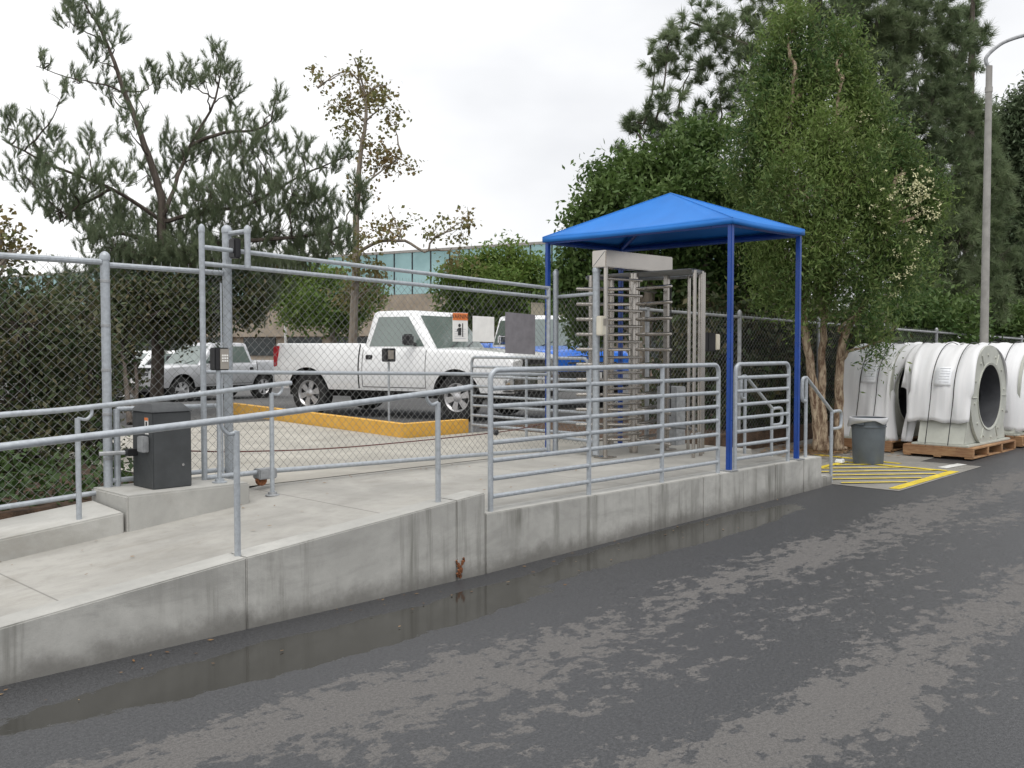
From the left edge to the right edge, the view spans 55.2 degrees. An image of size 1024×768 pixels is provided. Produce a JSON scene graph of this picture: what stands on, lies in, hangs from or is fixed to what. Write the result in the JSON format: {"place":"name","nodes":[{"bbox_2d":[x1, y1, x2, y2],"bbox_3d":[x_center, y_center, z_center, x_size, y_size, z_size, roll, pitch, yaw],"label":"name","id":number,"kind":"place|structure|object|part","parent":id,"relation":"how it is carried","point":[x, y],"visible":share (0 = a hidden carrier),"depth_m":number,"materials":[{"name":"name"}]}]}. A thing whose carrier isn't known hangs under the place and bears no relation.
{"place":"outdoors","nodes":[
{"label":"outdoors","id":0,"kind":"place"},
{"bbox_2d":[0,461,133,519],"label":"planter soil","id":1,"kind":"structure","parent":0,"point":[10,513],"depth_m":7.85,"materials":[{"name":"brown soil"}]},
{"bbox_2d":[0,254,102,475],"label":"shrub","id":2,"kind":"object","parent":1,"relation":"on","point":[52,298],"visible":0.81,"depth_m":9.64,"materials":[{"name":"green plant"}]},
{"bbox_2d":[0,436,133,512],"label":"ivy ground cover","id":3,"kind":"object","parent":1,"relation":"on","point":[27,472],"visible":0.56,"depth_m":8.13,"materials":[{"name":"green plant"}]},
{"bbox_2d":[41,421,627,485],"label":"driveway","id":4,"kind":"structure","parent":0,"point":[311,474],"depth_m":11.98,"materials":[{"name":"concrete"}]},
{"bbox_2d":[470,356,587,437],"bbox_3d":[0.196,0.179,13.306,0.041,1.110,2.241,-2,3,-45],"label":"guard rail","id":5,"kind":"object","parent":4,"relation":"on","point":[517,398],"visible":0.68,"depth_m":13.34,"materials":[{"name":"grey metal"}]},
{"bbox_2d":[0,381,721,511],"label":"parking lot","id":6,"kind":"structure","parent":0,"point":[238,399],"depth_m":19.04,"materials":[{"name":"grey asphalt"}]},
{"bbox_2d":[0,204,41,278],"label":"autumn tree","id":7,"kind":"object","parent":6,"relation":"on","point":[10,245],"visible":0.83,"depth_m":16.02,"materials":[{"name":"green plant"}]},
{"bbox_2d":[30,264,132,460],"bbox_3d":[-4.840,-0.101,10.884,1.609,2.540,1.119,2,3,44],"label":"shrub","id":8,"kind":"object","parent":6,"relation":"on","point":[97,368],"visible":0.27,"depth_m":10.67,"materials":[{"name":"green plant"}]},
{"bbox_2d":[72,350,198,400],"bbox_3d":[-11.476,-0.286,30.596,2.150,1.520,4.718,1,3,33],"label":"parked car","id":9,"kind":"object","parent":6,"relation":"on","point":[148,358],"visible":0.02,"depth_m":29.93,"materials":[{"name":"white paint"}]},
{"bbox_3d":[-10.838,-0.722,30.230,0.119,0.416,1.436,1,3,33],"label":"window","id":10,"kind":"part","parent":9,"relation":"part of","materials":[{"name":"grey glass"}]},
{"bbox_2d":[90,256,281,424],"bbox_3d":[-5.755,-0.838,17.154,2.057,2.873,3.338,2,3,44],"label":"shrub","id":11,"kind":"object","parent":6,"relation":"on","point":[166,303],"visible":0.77,"depth_m":16.74,"materials":[{"name":"green plant"}]},
{"bbox_2d":[0,0,374,401],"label":"pine tree","id":12,"kind":"object","parent":6,"relation":"on","point":[163,247],"visible":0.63,"depth_m":17.64,"materials":[{"name":"green plant"}]},
{"bbox_2d":[120,343,274,401],"bbox_3d":[-9.312,-0.386,30.097,2.230,1.760,5.318,1,3,33],"label":"pickup truck","id":13,"kind":"object","parent":6,"relation":"on","point":[182,367],"visible":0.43,"depth_m":29.24,"materials":[{"name":"silver metal"}]},
{"bbox_3d":[-8.391,-0.907,30.090,0.119,0.496,0.838,1,3,33],"label":"window","id":14,"kind":"part","parent":13,"relation":"part of","materials":[{"name":"grey glass"}]},
{"bbox_2d":[221,225,250,479],"bbox_3d":[-2.374,-0.203,8.418,0.321,2.334,0.119,2,3,34],"label":"gate post","id":15,"kind":"object","parent":6,"relation":"on","point":[227,232],"visible":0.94,"depth_m":8.45,"materials":[{"name":"grey metal"}]},
{"bbox_2d":[192,424,538,451],"bbox_3d":[-1.226,0.570,10.076,0.070,0.116,4.464,2,3,44],"label":"barrier cable","id":16,"kind":"object","parent":15,"relation":"attached to","point":[496,432],"visible":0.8,"depth_m":9.90,"materials":[{"name":"black metal"}]},
{"bbox_2d":[198,224,550,485],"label":"sliding gate","id":17,"kind":"structure","parent":15,"relation":"attached to","point":[261,476],"depth_m":9.24,"materials":[{"name":"metal"}]},
{"bbox_2d":[450,313,470,341],"bbox_3d":[-0.539,-0.592,10.196,0.008,0.299,0.298,2,3,44],"label":"warning sign","id":18,"kind":"object","parent":17,"relation":"attached to","point":[459,327],"visible":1,"depth_m":10.19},
{"bbox_2d":[473,316,493,341],"bbox_3d":[-0.303,-0.584,10.440,0.005,0.276,0.319,2,3,44],"label":"blank sign","id":19,"kind":"object","parent":17,"relation":"attached to","point":[483,328],"visible":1,"depth_m":10.44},
{"bbox_2d":[505,312,534,354],"bbox_3d":[0.093,-0.558,10.847,0.005,0.467,0.479,2,3,44],"label":"grey panel","id":20,"kind":"object","parent":17,"relation":"attached to","point":[519,333],"visible":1,"depth_m":10.84,"materials":[{"name":"grey metal"}]},
{"bbox_2d":[531,302,543,314],"bbox_3d":[0.292,-0.852,11.121,0.005,0.142,0.217,2,3,44],"label":"beige sign","id":21,"kind":"object","parent":17,"relation":"attached to","point":[536,305],"visible":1,"depth_m":11.11,"materials":[{"name":"beige metal"}]},
{"bbox_2d":[284,327,286,342],"bbox_3d":[-6.928,-0.909,29.987,0.065,1.973,0.065,2,3,44],"label":"white post","id":22,"kind":"object","parent":6,"relation":"on","point":[285,336],"visible":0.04,"depth_m":29.95,"materials":[{"name":"white metal"}]},
{"bbox_2d":[267,254,393,342],"bbox_3d":[-5.521,-1.882,28.019,4.165,4.091,2.860,1,2,16],"label":"round tree","id":23,"kind":"object","parent":6,"relation":"on","point":[305,307],"visible":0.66,"depth_m":27.63,"materials":[{"name":"green plant"}]},
{"bbox_2d":[233,403,467,437],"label":"parking kerb","id":24,"kind":"structure","parent":6,"relation":"on","point":[242,408],"depth_m":14.08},
{"bbox_2d":[382,348,395,420],"bbox_3d":[-1.833,0.071,14.611,0.128,1.206,0.180,2,3,44],"label":"keypad","id":25,"kind":"object","parent":6,"relation":"on","point":[390,356],"visible":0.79,"depth_m":14.57,"materials":[{"name":"black metal"}]},
{"bbox_2d":[303,49,487,342],"bbox_3d":[-3.004,-4.049,24.759,4.792,8.669,2.215,0,2,3],"label":"sycamore tree","id":26,"kind":"object","parent":6,"relation":"on","point":[369,96],"visible":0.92,"depth_m":24.84,"materials":[{"name":"green plant"}]},
{"bbox_2d":[1,241,804,363],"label":"office building","id":27,"kind":"structure","parent":6,"relation":"on","point":[417,260],"depth_m":63.41,"materials":[{"name":"teal glass"}]},
{"bbox_2d":[33,276,41,288],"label":"window","id":28,"kind":"structure","parent":27,"relation":"in","point":[40,277],"depth_m":83.49,"materials":[{"name":"teal glass"}]},
{"bbox_2d":[206,338,232,342],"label":"ground floor window","id":29,"kind":"structure","parent":27,"relation":"in","point":[218,339],"depth_m":72.86,"materials":[{"name":"grey glass"}]},
{"bbox_2d":[243,338,275,355],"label":"ground floor window","id":30,"kind":"structure","parent":27,"relation":"in","point":[264,346],"depth_m":70.48,"materials":[{"name":"grey glass"}]},
{"bbox_2d":[287,337,321,342],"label":"ground floor window","id":31,"kind":"structure","parent":27,"relation":"in","point":[312,340],"depth_m":68.20,"materials":[{"name":"grey glass"}]},
{"bbox_2d":[327,257,341,292],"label":"window","id":32,"kind":"structure","parent":27,"relation":"in","point":[337,258],"depth_m":65.92,"materials":[{"name":"teal glass"}]},
{"bbox_2d":[343,257,351,281],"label":"window","id":33,"kind":"structure","parent":27,"relation":"in","point":[345,257],"depth_m":65.36,"materials":[{"name":"teal glass"}]},
{"bbox_2d":[337,337,367,342],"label":"ground floor window","id":34,"kind":"structure","parent":27,"relation":"in","point":[359,339],"depth_m":65.62,"materials":[{"name":"grey glass"}]},
{"bbox_2d":[360,255,375,290],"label":"window","id":35,"kind":"structure","parent":27,"relation":"in","point":[362,258],"depth_m":64.50,"materials":[{"name":"teal glass"}]},
{"bbox_2d":[377,254,393,294],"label":"window","id":36,"kind":"structure","parent":27,"relation":"in","point":[387,259],"depth_m":63.58,"materials":[{"name":"teal glass"}]},
{"bbox_2d":[395,253,411,294],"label":"window","id":37,"kind":"structure","parent":27,"relation":"in","point":[402,260],"depth_m":62.93,"materials":[{"name":"teal glass"}]},
{"bbox_2d":[413,252,429,293],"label":"window","id":38,"kind":"structure","parent":27,"relation":"in","point":[421,261],"depth_m":62.18,"materials":[{"name":"teal glass"}]},
{"bbox_2d":[431,251,448,291],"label":"window","id":39,"kind":"structure","parent":27,"relation":"in","point":[434,257],"depth_m":61.50,"materials":[{"name":"teal glass"}]},
{"bbox_2d":[450,249,467,269],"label":"window","id":40,"kind":"structure","parent":27,"relation":"in","point":[466,251],"depth_m":60.65,"materials":[{"name":"teal glass"}]},
{"bbox_2d":[470,248,487,259],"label":"window","id":41,"kind":"structure","parent":27,"relation":"in","point":[473,251],"depth_m":59.96,"materials":[{"name":"teal glass"}]},
{"bbox_2d":[516,245,529,256],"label":"window","id":42,"kind":"structure","parent":27,"relation":"in","point":[528,248],"depth_m":58.00,"materials":[{"name":"teal glass"}]},
{"bbox_2d":[531,244,544,264],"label":"window","id":43,"kind":"structure","parent":27,"relation":"in","point":[537,247],"depth_m":57.58,"materials":[{"name":"teal glass"}]},
{"bbox_2d":[553,245,567,265],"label":"window","id":44,"kind":"structure","parent":27,"relation":"in","point":[554,246],"depth_m":57.03,"materials":[{"name":"teal glass"}]},
{"bbox_2d":[628,337,673,357],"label":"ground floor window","id":45,"kind":"structure","parent":27,"relation":"in","point":[653,354],"depth_m":54.40,"materials":[{"name":"glass"}]},
{"bbox_2d":[273,310,559,418],"bbox_3d":[-1.759,-0.378,17.743,5.138,1.860,2.360,1,3,28],"label":"pickup truck","id":46,"kind":"object","parent":6,"relation":"on","point":[314,367],"visible":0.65,"depth_m":16.94,"materials":[{"name":"white paint"}]},
{"bbox_3d":[-2.031,-0.258,16.800,1.322,0.646,0.049,1,3,28],"label":"door","id":47,"kind":"part","parent":46,"relation":"part of","materials":[{"name":"metal"}]},
{"bbox_3d":[-1.960,-0.905,16.889,1.141,0.512,0.119,1,3,28],"label":"window","id":48,"kind":"part","parent":46,"relation":"part of","materials":[{"name":"grey glass"}]},
{"bbox_2d":[423,229,564,342],"bbox_3d":[-0.371,-2.032,27.110,3.455,4.448,3.958,2,3,44],"label":"round tree","id":49,"kind":"object","parent":6,"relation":"on","point":[511,265],"visible":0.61,"depth_m":26.60,"materials":[{"name":"green plant"}]},
{"bbox_2d":[481,315,628,406],"bbox_3d":[0.558,-0.565,21.971,2.360,1.930,5.388,-1,2,-24],"label":"pickup truck","id":50,"kind":"object","parent":6,"relation":"on","point":[501,345],"visible":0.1,"depth_m":20.45,"materials":[{"name":"blue paint"}]},
{"bbox_3d":[-0.124,-1.125,21.440,0.119,0.536,1.143,-1,2,-24],"label":"window","id":51,"kind":"part","parent":50,"relation":"part of","materials":[{"name":"grey glass"}]},
{"bbox_2d":[602,0,1020,342],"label":"pine tree","id":52,"kind":"object","parent":6,"relation":"on","point":[899,26],"visible":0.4,"depth_m":22.78,"materials":[{"name":"green plant"}]},
{"bbox_2d":[0,360,833,449],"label":"planting bed","id":53,"kind":"object","parent":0,"point":[760,435],"visible":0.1,"depth_m":15.04,"materials":[{"name":"soil"}]},
{"bbox_2d":[531,96,808,421],"bbox_3d":[2.652,-2.092,16.816,3.984,5.647,3.913,2,3,44],"label":"ficus tree","id":54,"kind":"object","parent":53,"relation":"on","point":[678,164],"visible":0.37,"depth_m":16.27,"materials":[{"name":"green plant"}]},
{"bbox_2d":[639,271,815,430],"bbox_3d":[3.470,-0.312,15.715,3.165,2.948,2.152,0,2,-4],"label":"shrub","id":55,"kind":"object","parent":53,"relation":"on","point":[719,309],"visible":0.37,"depth_m":15.49,"materials":[{"name":"green plant"}]},
{"bbox_2d":[763,293,912,423],"bbox_3d":[5.369,-0.166,17.338,3.197,3.003,2.058,-1,2,-25],"label":"shrub","id":56,"kind":"object","parent":53,"relation":"on","point":[835,340],"visible":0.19,"depth_m":16.93,"materials":[{"name":"green plant"}]},
{"bbox_2d":[839,278,1009,343],"bbox_3d":[8.542,-0.625,20.861,4.031,3.321,2.650,0,2,-7],"label":"shrub","id":57,"kind":"object","parent":53,"relation":"on","point":[941,314],"visible":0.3,"depth_m":20.37,"materials":[{"name":"green plant"}]},
{"bbox_2d":[917,0,1023,315],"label":"pine tree","id":58,"kind":"object","parent":53,"relation":"on","point":[1014,255],"visible":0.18,"depth_m":27.77,"materials":[{"name":"green plant"}]},
{"bbox_2d":[957,289,1023,342],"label":"shrub","id":59,"kind":"object","parent":53,"relation":"on","point":[1015,327],"visible":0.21,"depth_m":24.63,"materials":[{"name":"green plant"}]},
{"bbox_2d":[974,69,1023,302],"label":"tree","id":60,"kind":"object","parent":53,"relation":"on","point":[1011,112],"visible":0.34,"depth_m":35.44,"materials":[{"name":"green plant"}]},
{"bbox_2d":[0,446,1023,767],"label":"road","id":61,"kind":"structure","parent":0,"point":[840,626],"depth_m":5.17,"materials":[{"name":"grey asphalt"}]},
{"bbox_2d":[0,501,123,561],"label":"back kerb","id":62,"kind":"structure","parent":61,"relation":"on","point":[38,532],"depth_m":7.06,"materials":[{"name":"concrete"}]},
{"bbox_2d":[0,250,224,509],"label":"chain link fence","id":63,"kind":"object","parent":62,"relation":"on","point":[104,263],"visible":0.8,"depth_m":7.71,"materials":[{"name":"metal"}]},
{"bbox_2d":[92,476,248,531],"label":"plinth","id":64,"kind":"structure","parent":61,"relation":"on","point":[138,507],"depth_m":7.60,"materials":[{"name":"concrete"}]},
{"bbox_2d":[99,402,191,489],"bbox_3d":[-2.898,0.486,7.756,0.399,0.662,0.594,2,3,44],"label":"gate operator","id":65,"kind":"object","parent":64,"relation":"on","point":[161,459],"visible":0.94,"depth_m":7.71,"materials":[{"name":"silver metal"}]},
{"bbox_2d":[210,348,228,482],"bbox_3d":[-2.387,0.255,8.018,0.118,1.104,0.145,2,3,44],"label":"keypad","id":66,"kind":"object","parent":64,"relation":"on","point":[219,359],"visible":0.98,"depth_m":7.99,"materials":[{"name":"grey metal"}]},
{"bbox_2d":[0,455,821,685],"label":"ramp wall","id":67,"kind":"structure","parent":61,"relation":"on","point":[446,539],"depth_m":6.43,"materials":[{"name":"concrete"}]},
{"bbox_2d":[0,384,472,556],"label":"handrail","id":68,"kind":"object","parent":67,"relation":"on","point":[37,442],"visible":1,"depth_m":5.87,"materials":[{"name":"grey metal"}]},
{"bbox_2d":[0,443,785,616],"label":"ramp","id":69,"kind":"structure","parent":67,"relation":"on","point":[58,574],"depth_m":7.61,"materials":[{"name":"grey concrete"}]},
{"bbox_2d":[0,381,291,519],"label":"handrail","id":70,"kind":"object","parent":69,"relation":"on","point":[92,407],"visible":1,"depth_m":7.37,"materials":[{"name":"grey metal"}]},
{"bbox_2d":[553,267,600,454],"bbox_3d":[0.710,-0.265,11.206,0.134,2.140,0.787,-2,3,-38],"label":"chain link fence","id":71,"kind":"object","parent":69,"relation":"on","point":[595,294],"visible":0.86,"depth_m":11.14,"materials":[{"name":"metal"}]},
{"bbox_2d":[596,316,606,335],"bbox_3d":[1.000,-0.645,10.849,0.089,0.216,0.120,2,3,44],"label":"intercom","id":72,"kind":"object","parent":71,"relation":"attached to","point":[601,323],"visible":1,"depth_m":10.81,"materials":[{"name":"beige plastic"}]},
{"bbox_2d":[576,250,705,458],"bbox_3d":[1.479,-0.352,11.485,1.483,2.297,1.412,0,2,-5],"label":"turnstile","id":73,"kind":"object","parent":69,"relation":"on","point":[649,267],"visible":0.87,"depth_m":11.34,"materials":[{"name":"silver metal"}]},
{"bbox_2d":[705,333,719,350],"bbox_3d":[2.758,-0.584,13.638,0.140,0.260,0.300,2,3,44],"label":"card reader","id":74,"kind":"object","parent":73,"relation":"attached to","point":[712,341],"visible":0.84,"depth_m":13.55,"materials":[{"name":"black plastic"}]},
{"bbox_2d":[657,386,685,444],"bbox_3d":[2.023,0.447,12.467,0.300,0.840,0.220,2,3,44],"label":"utility box","id":75,"kind":"object","parent":69,"relation":"on","point":[676,402],"visible":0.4,"depth_m":12.34,"materials":[{"name":"grey metal"}]},
{"bbox_2d":[542,193,804,471],"bbox_3d":[1.765,-0.662,11.033,2.565,2.969,1.515,2,3,44],"label":"shade canopy","id":76,"kind":"object","parent":69,"relation":"on","point":[669,220],"visible":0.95,"depth_m":10.70,"materials":[{"name":"blue paint"}]},
{"bbox_2d":[488,363,720,511],"bbox_3d":[0.926,0.380,8.457,0.041,1.090,3.151,2,3,44],"label":"guard rail","id":77,"kind":"object","parent":67,"relation":"on","point":[589,400],"visible":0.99,"depth_m":8.18,"materials":[{"name":"grey metal"}]},
{"bbox_2d":[733,361,790,468],"bbox_3d":[2.602,0.313,10.171,0.041,1.090,1.107,2,3,44],"label":"guard rail","id":78,"kind":"object","parent":67,"relation":"on","point":[736,378],"visible":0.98,"depth_m":10.11,"materials":[{"name":"grey metal"}]},
{"bbox_2d":[800,376,842,479],"bbox_3d":[3.546,0.562,11.210,0.036,1.327,0.994,2,3,44],"label":"stair handrail","id":79,"kind":"object","parent":61,"relation":"on","point":[805,380],"visible":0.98,"depth_m":11.04,"materials":[{"name":"grey metal"}]},
{"bbox_2d":[624,306,1023,442],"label":"chain link fence","id":80,"kind":"object","parent":61,"relation":"on","point":[739,316],"visible":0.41,"depth_m":14.38,"materials":[{"name":"metal"}]},
{"bbox_2d":[0,0,1023,309],"label":"sky","id":81,"kind":"structure","parent":0,"point":[499,96],"materials":[{"name":"white"}]},
{"bbox_2d":[751,435,980,490],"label":"pavement","id":82,"kind":"structure","parent":0,"point":[912,460],"depth_m":12.37,"materials":[{"name":"concrete"}]},
{"bbox_2d":[761,442,899,459],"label":"leaf litter","id":83,"kind":"object","parent":82,"relation":"on","point":[809,449],"visible":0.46,"depth_m":14.08,"materials":[{"name":"brown plant"}]},
{"bbox_2d":[706,0,968,451],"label":"paperbark tree","id":84,"kind":"object","parent":82,"relation":"on","point":[875,213],"visible":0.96,"depth_m":13.89,"materials":[{"name":"green plant"}]},
{"bbox_2d":[835,459,844,463],"bbox_3d":[4.349,1.016,12.997,0.112,0.063,0.127,2,3,44],"label":"crumpled paper","id":85,"kind":"object","parent":82,"relation":"on","point":[841,461],"visible":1,"depth_m":12.96,"materials":[{"name":"white paper"}]},
{"bbox_2d":[847,416,888,464],"bbox_3d":[4.708,0.740,12.912,0.509,0.611,0.517,2,3,44],"label":"rubbish bin","id":86,"kind":"object","parent":82,"relation":"on","point":[868,439],"visible":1,"depth_m":12.74,"materials":[{"name":"grey plastic"}]},
{"bbox_2d":[844,436,917,451],"bbox_3d":[5.701,0.858,14.860,0.847,0.148,1.720,2,3,44],"label":"wooden pallet","id":87,"kind":"object","parent":82,"relation":"on","point":[898,444],"visible":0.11,"depth_m":14.37,"materials":[{"name":"brown wood"}]},
{"bbox_2d":[843,342,921,441],"bbox_3d":[5.832,0.100,14.657,1.312,1.464,1.746,2,3,44],"label":"wrapped fan","id":88,"kind":"object","parent":87,"relation":"on","point":[891,404],"visible":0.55,"depth_m":14.29},
{"bbox_2d":[815,454,958,488],"bbox_3d":[4.287,1.077,12.353,2.148,0.042,2.311,2,3,44],"label":"road marking","id":89,"kind":"object","parent":82,"relation":"on","point":[911,483],"visible":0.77,"depth_m":11.87,"materials":[{"name":"yellow paint"}]},
{"bbox_2d":[940,463,966,467],"bbox_3d":[5.646,1.049,12.571,0.505,0.010,0.130,-2,3,-38],"label":"white road marking","id":90,"kind":"object","parent":82,"relation":"on","point":[951,465],"visible":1,"depth_m":12.59,"materials":[{"name":"white paint"}]},
{"bbox_2d":[903,439,1015,459],"bbox_3d":[6.390,0.895,13.964,0.940,0.148,1.720,2,3,44],"label":"wooden pallet","id":91,"kind":"object","parent":82,"relation":"on","point":[910,448],"visible":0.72,"depth_m":13.45,"materials":[{"name":"brown wood"}]},
{"bbox_2d":[907,342,1009,447],"bbox_3d":[6.340,0.138,13.938,0.904,1.464,1.746,2,3,44],"label":"wrapped fan","id":92,"kind":"object","parent":91,"relation":"on","point":[957,396],"visible":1,"depth_m":13.53},
{"bbox_2d":[980,34,1023,342],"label":"street lamp","id":93,"kind":"object","parent":82,"relation":"on","point":[984,303],"visible":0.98,"depth_m":18.83,"materials":[{"name":"grey metal"}]},
{"bbox_2d":[1004,435,1023,446],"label":"wooden pallet","id":94,"kind":"object","parent":82,"relation":"on","point":[1019,441],"visible":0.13,"depth_m":14.38,"materials":[{"name":"brown wood"}]},
{"bbox_2d":[972,341,1023,435],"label":"wrapped fan","id":95,"kind":"object","parent":94,"relation":"on","point":[1013,420],"visible":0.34,"depth_m":14.54},
{"label":"ground","id":96,"kind":"structure","parent":0,"visible":0},
{"bbox_2d":[821,474,831,486],"bbox_3d":[3.096,1.113,11.366,1.010,0.375,0.610,2,3,44],"label":"stair","id":97,"kind":"object","parent":96,"relation":"on","point":[826,479],"visible":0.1,"depth_m":11.14,"materials":[{"name":"concrete"}]},
{"bbox_2d":[739,375,783,455],"bbox_3d":[2.995,0.542,11.748,0.036,1.327,0.994,2,3,44],"label":"stair handrail","id":98,"kind":"object","parent":97,"relation":"on","point":[744,398],"visible":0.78,"depth_m":11.51,"materials":[{"name":"grey metal"}]},
{"bbox_3d":[7.033,0.768,16.241,1.070,0.148,1.720,2,3,44],"label":"wooden pallet","id":99,"kind":"object","parent":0,"visible":0},
{"bbox_2d":[904,342,965,344],"bbox_3d":[6.982,0.030,16.217,1.033,1.464,1.746,2,3,44],"label":"wrapped fan","id":100,"kind":"object","parent":99,"relation":"on","point":[915,343],"visible":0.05,"depth_m":16.13}
]}

